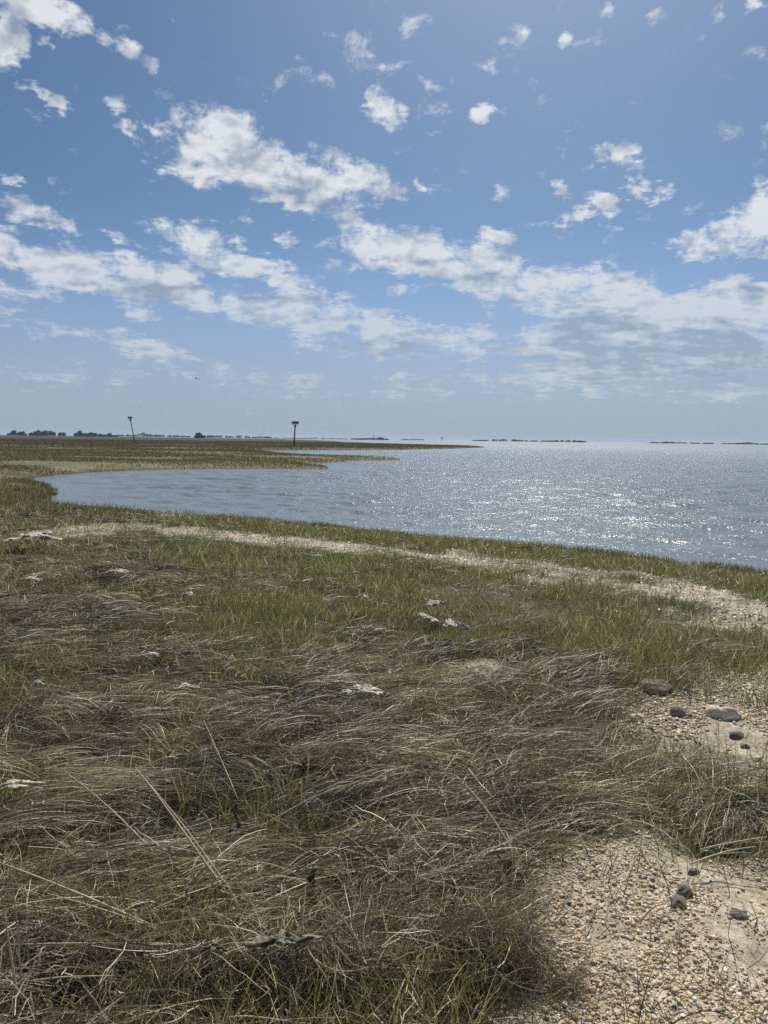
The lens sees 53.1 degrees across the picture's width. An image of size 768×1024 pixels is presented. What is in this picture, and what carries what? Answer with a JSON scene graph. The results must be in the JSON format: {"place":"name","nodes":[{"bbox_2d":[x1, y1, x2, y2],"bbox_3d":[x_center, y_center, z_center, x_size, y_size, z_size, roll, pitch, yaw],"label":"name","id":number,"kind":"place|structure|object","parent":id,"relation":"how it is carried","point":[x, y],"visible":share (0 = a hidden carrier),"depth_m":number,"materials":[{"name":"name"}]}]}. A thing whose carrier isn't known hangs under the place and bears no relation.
{"place":"outdoors","nodes":[
{"label":"outdoors","id":0,"kind":"place"},
{"bbox_2d":[0,499,767,1023],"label":"green grass","id":1,"kind":"structure","parent":0,"point":[292,617],"depth_m":5.44,"materials":[{"name":"plant"}]},
{"bbox_2d":[0,435,767,1023],"bbox_3d":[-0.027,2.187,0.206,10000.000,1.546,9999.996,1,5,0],"label":"ground","id":2,"kind":"structure","parent":0,"point":[750,955],"depth_m":3.25,"materials":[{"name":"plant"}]},
{"bbox_2d":[2,903,18,1010],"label":"reed stalk","id":3,"kind":"object","parent":2,"relation":"on","point":[12,967],"visible":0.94,"depth_m":1.93,"materials":[{"name":"beige plant"}]},
{"bbox_2d":[3,531,62,541],"bbox_3d":[-4.765,0.333,10.350,0.530,0.125,0.714,5,7,40],"label":"seaweed sheet","id":4,"kind":"object","parent":2,"relation":"on","point":[44,535],"visible":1,"depth_m":10.34,"materials":[{"name":"white plant"}]},
{"bbox_2d":[86,432,96,436],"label":"bushy tree","id":5,"kind":"object","parent":2,"relation":"on","point":[90,434],"visible":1,"depth_m":1150.45,"materials":[{"name":"green plant"}]},
{"bbox_2d":[0,476,208,521],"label":"bank grass","id":6,"kind":"structure","parent":2,"relation":"on","point":[16,496],"depth_m":19.89,"materials":[{"name":"green plant"}]},
{"bbox_2d":[127,416,134,442],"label":"osprey platform","id":7,"kind":"structure","parent":2,"relation":"on","point":[129,417],"depth_m":167.03,"materials":[{"name":"brown wood"}]},
{"bbox_2d":[181,591,192,596],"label":"seaweed sheet","id":8,"kind":"object","parent":2,"relation":"on","point":[188,593],"visible":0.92,"depth_m":6.83,"materials":[{"name":"white plant"}]},
{"bbox_2d":[194,432,205,437],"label":"bushy tree","id":9,"kind":"object","parent":2,"relation":"on","point":[199,435],"visible":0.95,"depth_m":891.54,"materials":[{"name":"green plant"}]},
{"bbox_2d":[231,803,240,831],"bbox_3d":[-0.557,1.162,2.895,0.062,0.158,0.050,5,7,37],"label":"seaweed strip","id":10,"kind":"object","parent":2,"relation":"on","point":[234,811],"visible":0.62,"depth_m":2.87,"materials":[{"name":"green plant"}]},
{"bbox_2d":[0,438,481,516],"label":"marsh grass","id":11,"kind":"structure","parent":2,"relation":"on","point":[119,445],"depth_m":76.28,"materials":[{"name":"green plant"}]},
{"bbox_2d":[292,421,298,445],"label":"osprey platform","id":12,"kind":"structure","parent":2,"relation":"on","point":[295,423],"depth_m":147.10,"materials":[{"name":"wood"}]},
{"bbox_2d":[263,785,347,825],"bbox_3d":[-0.300,1.112,2.919,0.327,0.134,0.018,-1,6,-13],"label":"reed stalk","id":13,"kind":"object","parent":2,"relation":"on","point":[283,813],"visible":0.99,"depth_m":2.91,"materials":[{"name":"beige plant"}]},
{"bbox_2d":[357,594,367,599],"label":"seaweed sheet","id":14,"kind":"object","parent":2,"relation":"on","point":[361,595],"visible":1,"depth_m":6.83,"materials":[{"name":"white plant"}]},
{"bbox_2d":[0,503,767,1023],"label":"dead grass","id":15,"kind":"structure","parent":2,"relation":"on","point":[274,717],"depth_m":3.21,"materials":[{"name":"plant"}]},
{"bbox_2d":[11,880,24,1014],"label":"reed stalk","id":16,"kind":"object","parent":15,"relation":"on","point":[21,977],"visible":0.91,"depth_m":1.90,"materials":[{"name":"beige plant"}]},
{"bbox_2d":[0,779,45,790],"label":"seaweed sheet","id":17,"kind":"object","parent":15,"relation":"on","point":[15,784],"visible":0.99,"depth_m":2.95,"materials":[{"name":"white plant"}]},
{"bbox_2d":[10,919,45,937],"bbox_3d":[-1.011,1.184,2.192,0.065,0.020,0.100,13,13,65],"label":"seaweed sheet","id":18,"kind":"object","parent":15,"relation":"on","point":[29,926],"visible":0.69,"depth_m":2.19,"materials":[{"name":"beige plant"}]},
{"bbox_2d":[18,575,42,581],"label":"seaweed sheet","id":19,"kind":"object","parent":15,"relation":"on","point":[32,578],"visible":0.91,"depth_m":7.48,"materials":[{"name":"white plant"}]},
{"bbox_2d":[31,679,43,686],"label":"seaweed sheet","id":20,"kind":"object","parent":15,"relation":"on","point":[35,682],"visible":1,"depth_m":4.17,"materials":[{"name":"white plant"}]},
{"bbox_2d":[1,975,114,989],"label":"reed stalk","id":21,"kind":"object","parent":15,"relation":"on","point":[59,977],"visible":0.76,"depth_m":1.96,"materials":[{"name":"beige plant"}]},
{"bbox_2d":[0,862,179,940],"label":"reed stalk","id":22,"kind":"object","parent":15,"relation":"on","point":[90,898],"visible":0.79,"depth_m":2.26,"materials":[{"name":"beige plant"}]},
{"bbox_2d":[47,893,165,934],"bbox_3d":[-0.769,1.173,2.215,0.428,0.114,0.008,1,5,8],"label":"reed stalk","id":23,"kind":"object","parent":15,"relation":"on","point":[114,913],"visible":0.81,"depth_m":2.21,"materials":[{"name":"beige plant"}]},
{"bbox_2d":[12,942,201,947],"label":"reed stalk","id":24,"kind":"object","parent":15,"relation":"on","point":[169,944],"visible":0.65,"depth_m":2.10,"materials":[{"name":"beige plant"}]},
{"bbox_2d":[65,772,151,850],"bbox_3d":[-0.938,1.066,2.680,0.439,0.254,0.009,3,6,23],"label":"reed stalk","id":25,"kind":"object","parent":15,"relation":"on","point":[133,831],"visible":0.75,"depth_m":2.68,"materials":[{"name":"beige plant"}]},
{"bbox_2d":[101,569,129,573],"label":"seaweed sheet","id":26,"kind":"object","parent":15,"relation":"on","point":[120,571],"visible":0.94,"depth_m":8.10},
{"bbox_2d":[139,652,159,656],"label":"seaweed sheet","id":27,"kind":"object","parent":15,"relation":"on","point":[150,653],"visible":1,"depth_m":4.74,"materials":[{"name":"white plant"}]},
{"bbox_2d":[168,865,188,891],"bbox_3d":[-0.674,1.205,2.495,0.080,0.144,0.066,-1,6,-19],"label":"seaweed strip","id":28,"kind":"object","parent":15,"relation":"on","point":[178,872],"visible":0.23,"depth_m":2.48,"materials":[{"name":"black plant"}]},
{"bbox_2d":[164,681,200,691],"bbox_3d":[-1.067,0.924,4.064,0.190,0.038,0.070,-1,6,-17],"label":"seaweed sheet","id":29,"kind":"object","parent":15,"relation":"on","point":[181,685],"visible":1,"depth_m":4.06,"materials":[{"name":"white plant"}]},
{"bbox_2d":[134,767,234,903],"bbox_3d":[-0.637,1.040,2.461,0.466,0.355,0.011,4,6,31],"label":"reed stalk","id":30,"kind":"object","parent":15,"relation":"on","point":[195,848],"visible":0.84,"depth_m":2.45,"materials":[{"name":"beige plant"}]},
{"bbox_2d":[151,786,245,914],"bbox_3d":[-0.624,1.067,2.491,0.524,0.293,0.006,5,7,38],"label":"reed stalk","id":31,"kind":"object","parent":15,"relation":"on","point":[218,873],"visible":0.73,"depth_m":2.47,"materials":[{"name":"beige plant"}]},
{"bbox_2d":[200,943,228,954],"bbox_3d":[-0.450,1.161,2.042,0.074,0.025,0.036,3,6,22],"label":"seaweed sheet","id":32,"kind":"object","parent":15,"relation":"on","point":[216,949],"visible":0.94,"depth_m":2.04,"materials":[{"name":"beige plant"}]},
{"bbox_2d":[203,720,237,799],"bbox_3d":[-0.691,1.036,3.235,0.007,0.213,0.383,-3,7,-34],"label":"reed stalk","id":33,"kind":"object","parent":15,"relation":"on","point":[222,762],"visible":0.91,"depth_m":3.20,"materials":[{"name":"beige plant"}]},
{"bbox_2d":[200,1015,287,1023],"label":"reed stalk","id":34,"kind":"object","parent":15,"relation":"on","point":[250,1016],"visible":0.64,"depth_m":1.88,"materials":[{"name":"beige plant"}]},
{"bbox_2d":[242,929,325,948],"bbox_3d":[-0.267,1.144,2.058,0.222,0.027,0.066,0,5,-6],"label":"seaweed sheet","id":35,"kind":"object","parent":15,"relation":"on","point":[282,938],"visible":0.99,"depth_m":2.05,"materials":[{"name":"beige plant"}]},
{"bbox_2d":[306,867,324,906],"bbox_3d":[-0.215,1.224,2.479,0.069,0.159,0.046,-3,6,-33],"label":"seaweed strip","id":36,"kind":"object","parent":15,"relation":"on","point":[310,878],"visible":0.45,"depth_m":2.47,"materials":[{"name":"black plant"}]},
{"bbox_2d":[312,798,323,811],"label":"seaweed sheet","id":37,"kind":"object","parent":15,"relation":"on","point":[317,801],"visible":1,"depth_m":2.81,"materials":[{"name":"grey plant"}]},
{"bbox_2d":[309,953,369,971],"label":"reed stalk","id":38,"kind":"object","parent":15,"relation":"on","point":[319,962],"visible":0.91,"depth_m":2.02,"materials":[{"name":"beige plant"}]},
{"bbox_2d":[321,890,370,958],"bbox_3d":[-0.101,1.153,2.131,0.146,0.222,0.018,0,5,-7],"label":"reed stalk","id":39,"kind":"object","parent":15,"relation":"on","point":[346,924],"visible":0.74,"depth_m":2.12,"materials":[{"name":"beige plant"}]},
{"bbox_2d":[338,684,384,695],"bbox_3d":[-0.119,0.956,4.127,0.221,0.046,0.137,2,6,18],"label":"seaweed sheet","id":40,"kind":"object","parent":15,"relation":"on","point":[357,688],"visible":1,"depth_m":4.11,"materials":[{"name":"white plant"}]},
{"bbox_2d":[418,613,439,623],"bbox_3d":[0.362,0.819,5.885,0.122,0.055,0.248,-2,6,-29],"label":"seaweed sheet","id":41,"kind":"object","parent":15,"relation":"on","point":[425,617],"visible":1,"depth_m":5.87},
{"bbox_2d":[442,619,457,628],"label":"seaweed sheet","id":42,"kind":"object","parent":15,"relation":"on","point":[451,622],"visible":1,"depth_m":5.71,"materials":[{"name":"white plant"}]},
{"bbox_2d":[458,622,470,630],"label":"seaweed sheet","id":43,"kind":"object","parent":15,"relation":"on","point":[464,626],"visible":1,"depth_m":5.62,"materials":[{"name":"grey plant"}]},
{"bbox_2d":[466,786,512,851],"bbox_3d":[0.381,1.116,2.801,0.010,0.165,0.232,-4,7,-40],"label":"reed stalk","id":44,"kind":"object","parent":15,"relation":"on","point":[496,824],"visible":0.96,"depth_m":2.78,"materials":[{"name":"beige plant"}]},
{"bbox_2d":[690,846,755,864],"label":"reed stalk","id":45,"kind":"object","parent":15,"relation":"on","point":[696,861],"visible":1,"depth_m":2.73,"materials":[{"name":"beige plant"}]},
{"bbox_2d":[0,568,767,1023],"bbox_3d":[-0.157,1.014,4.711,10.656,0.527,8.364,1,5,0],"label":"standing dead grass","id":46,"kind":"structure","parent":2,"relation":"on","point":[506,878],"depth_m":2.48,"materials":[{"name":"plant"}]},
{"bbox_2d":[0,474,767,573],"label":"shore grass","id":47,"kind":"structure","parent":2,"relation":"on","point":[733,566],"depth_m":13.99,"materials":[{"name":"green plant"}]},
{"bbox_2d":[1,520,767,838],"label":"shell litter","id":48,"kind":"object","parent":2,"relation":"on","point":[693,589],"visible":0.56,"depth_m":9.41,"materials":[{"name":"shell"}]},
{"bbox_2d":[423,599,444,606],"bbox_3d":[0.414,0.770,6.539,0.197,0.054,0.191,6,8,44],"label":"seaweed sheet","id":49,"kind":"object","parent":2,"relation":"on","point":[429,603],"visible":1,"depth_m":6.50,"materials":[{"name":"white plant"}]},
{"bbox_2d":[496,853,512,891],"bbox_3d":[0.400,1.212,2.593,0.071,0.156,0.038,-2,6,-30],"label":"seaweed strip","id":50,"kind":"object","parent":2,"relation":"on","point":[509,864],"visible":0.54,"depth_m":2.58,"materials":[{"name":"black plant"}]},
{"bbox_2d":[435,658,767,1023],"bbox_3d":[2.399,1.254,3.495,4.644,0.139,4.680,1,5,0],"label":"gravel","id":51,"kind":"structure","parent":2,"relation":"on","point":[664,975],"depth_m":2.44,"materials":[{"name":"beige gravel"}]},
{"bbox_2d":[639,903,668,922],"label":"reed stalk","id":52,"kind":"object","parent":51,"relation":"on","point":[645,914],"visible":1,"depth_m":2.40,"materials":[{"name":"beige plant"}]},
{"bbox_2d":[630,714,643,723],"bbox_3d":[1.413,1.158,4.282,0.085,0.055,0.070,1,30,-6],"label":"stone","id":53,"kind":"object","parent":2,"relation":"on","point":[634,715],"visible":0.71,"depth_m":4.27,"materials":[{"name":"grey stone"}]},
{"bbox_2d":[647,726,654,731],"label":"stone","id":54,"kind":"object","parent":2,"relation":"on","point":[651,728],"visible":0.73,"depth_m":4.13,"materials":[{"name":"grey stone"}]},
{"bbox_2d":[641,679,673,694],"bbox_3d":[1.702,1.103,4.798,0.220,0.090,0.130,3,30,-12],"label":"stone","id":55,"kind":"object","parent":2,"relation":"on","point":[647,682],"visible":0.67,"depth_m":4.76,"materials":[{"name":"stone"}]},
{"bbox_2d":[669,704,686,716],"bbox_3d":[1.684,1.144,4.399,0.096,0.075,0.092,3,6,24],"label":"stone","id":56,"kind":"object","parent":2,"relation":"on","point":[678,710],"visible":0.88,"depth_m":4.37,"materials":[{"name":"grey stone"}]},
{"bbox_2d":[670,894,686,909],"bbox_3d":[0.966,1.282,2.517,0.055,0.045,0.066,25,18,35],"label":"stone","id":57,"kind":"object","parent":2,"relation":"on","point":[678,899],"visible":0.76,"depth_m":2.50,"materials":[{"name":"grey stone"}]},
{"bbox_2d":[676,883,693,896],"bbox_3d":[1.020,1.290,2.616,0.062,0.052,0.052,-2,25,-11],"label":"stone","id":58,"kind":"object","parent":2,"relation":"on","point":[684,889],"visible":0.73,"depth_m":2.60,"materials":[{"name":"grey stone"}]},
{"bbox_2d":[688,868,699,875],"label":"stone","id":59,"kind":"object","parent":2,"relation":"on","point":[691,871],"visible":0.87,"depth_m":2.73,"materials":[{"name":"grey stone"}]},
{"bbox_2d":[706,705,741,720],"bbox_3d":[1.920,1.145,4.346,0.190,0.100,0.100,-2,22,29],"label":"stone","id":60,"kind":"object","parent":2,"relation":"on","point":[723,713],"visible":0.77,"depth_m":4.32,"materials":[{"name":"grey stone"}]},
{"bbox_2d":[700,837,765,850],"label":"reed stalk","id":61,"kind":"object","parent":2,"relation":"on","point":[717,845],"visible":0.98,"depth_m":2.79,"materials":[{"name":"beige plant"}]},
{"bbox_2d":[729,731,743,738],"bbox_3d":[1.868,1.184,4.075,0.090,0.045,0.070,-2,32,-23],"label":"stone","id":62,"kind":"object","parent":2,"relation":"on","point":[737,734],"visible":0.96,"depth_m":4.05,"materials":[{"name":"grey stone"}]},
{"bbox_2d":[729,909,748,919],"bbox_3d":[1.144,1.298,2.479,0.070,0.025,0.050,-4,25,-17],"label":"stone","id":63,"kind":"object","parent":2,"relation":"on","point":[740,916],"visible":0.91,"depth_m":2.47,"materials":[{"name":"grey stone"}]},
{"bbox_2d":[740,742,749,748],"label":"stone","id":64,"kind":"object","parent":2,"relation":"on","point":[742,745],"visible":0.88,"depth_m":3.93,"materials":[{"name":"grey stone"}]},
{"bbox_2d":[0,0,767,443],"label":"sky","id":65,"kind":"structure","parent":0,"point":[539,220],"materials":[{"name":"blue"}]},
{"bbox_2d":[27,435,767,572],"bbox_3d":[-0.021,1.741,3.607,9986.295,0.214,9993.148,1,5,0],"label":"water","id":66,"kind":"structure","parent":0,"point":[687,503],"depth_m":29.44,"materials":[{"name":"blue liquid"}]},
{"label":"island","id":67,"kind":"structure","parent":0,"visible":0},
{"bbox_2d":[6,430,117,436],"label":"treeline","id":68,"kind":"object","parent":67,"relation":"on","point":[39,433],"visible":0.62,"depth_m":1228.26,"materials":[{"name":"green plant"}]},
{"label":"island","id":69,"kind":"structure","parent":0,"visible":0},
{"bbox_2d":[116,432,190,436],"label":"treeline","id":70,"kind":"object","parent":69,"relation":"on","point":[146,435],"visible":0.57,"depth_m":2287.07,"materials":[{"name":"green plant"}]},
{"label":"island","id":71,"kind":"structure","parent":0,"visible":0},
{"bbox_2d":[206,435,271,437],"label":"treeline","id":72,"kind":"object","parent":71,"relation":"on","point":[220,436],"visible":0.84,"depth_m":1890.63,"materials":[{"name":"green plant"}]},
{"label":"island","id":73,"kind":"structure","parent":0,"visible":0},
{"bbox_2d":[291,437,342,438],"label":"treeline","id":74,"kind":"object","parent":73,"relation":"on","point":[317,438],"visible":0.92,"depth_m":1991.43,"materials":[{"name":"green plant"}]},
{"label":"island","id":75,"kind":"structure","parent":0,"visible":0},
{"bbox_2d":[351,437,388,439],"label":"treeline","id":76,"kind":"object","parent":75,"relation":"on","point":[380,438],"visible":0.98,"depth_m":1487.62,"materials":[{"name":"plant"}]},
{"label":"island","id":77,"kind":"structure","parent":0,"visible":0},
{"bbox_2d":[472,439,585,441],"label":"treeline","id":78,"kind":"object","parent":77,"relation":"on","point":[515,440],"visible":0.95,"depth_m":1687.96,"materials":[{"name":"plant"}]},
{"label":"island","id":79,"kind":"structure","parent":0,"visible":0},
{"bbox_2d":[650,442,694,443],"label":"treeline","id":80,"kind":"object","parent":79,"relation":"on","point":[670,442],"visible":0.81,"depth_m":1587.88,"materials":[{"name":"plant"}]},
{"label":"island","id":81,"kind":"structure","parent":0,"visible":0},
{"bbox_2d":[695,442,767,444],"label":"treeline","id":82,"kind":"object","parent":81,"relation":"on","point":[735,443],"visible":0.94,"depth_m":1489.53,"materials":[{"name":"green plant"}]}
]}

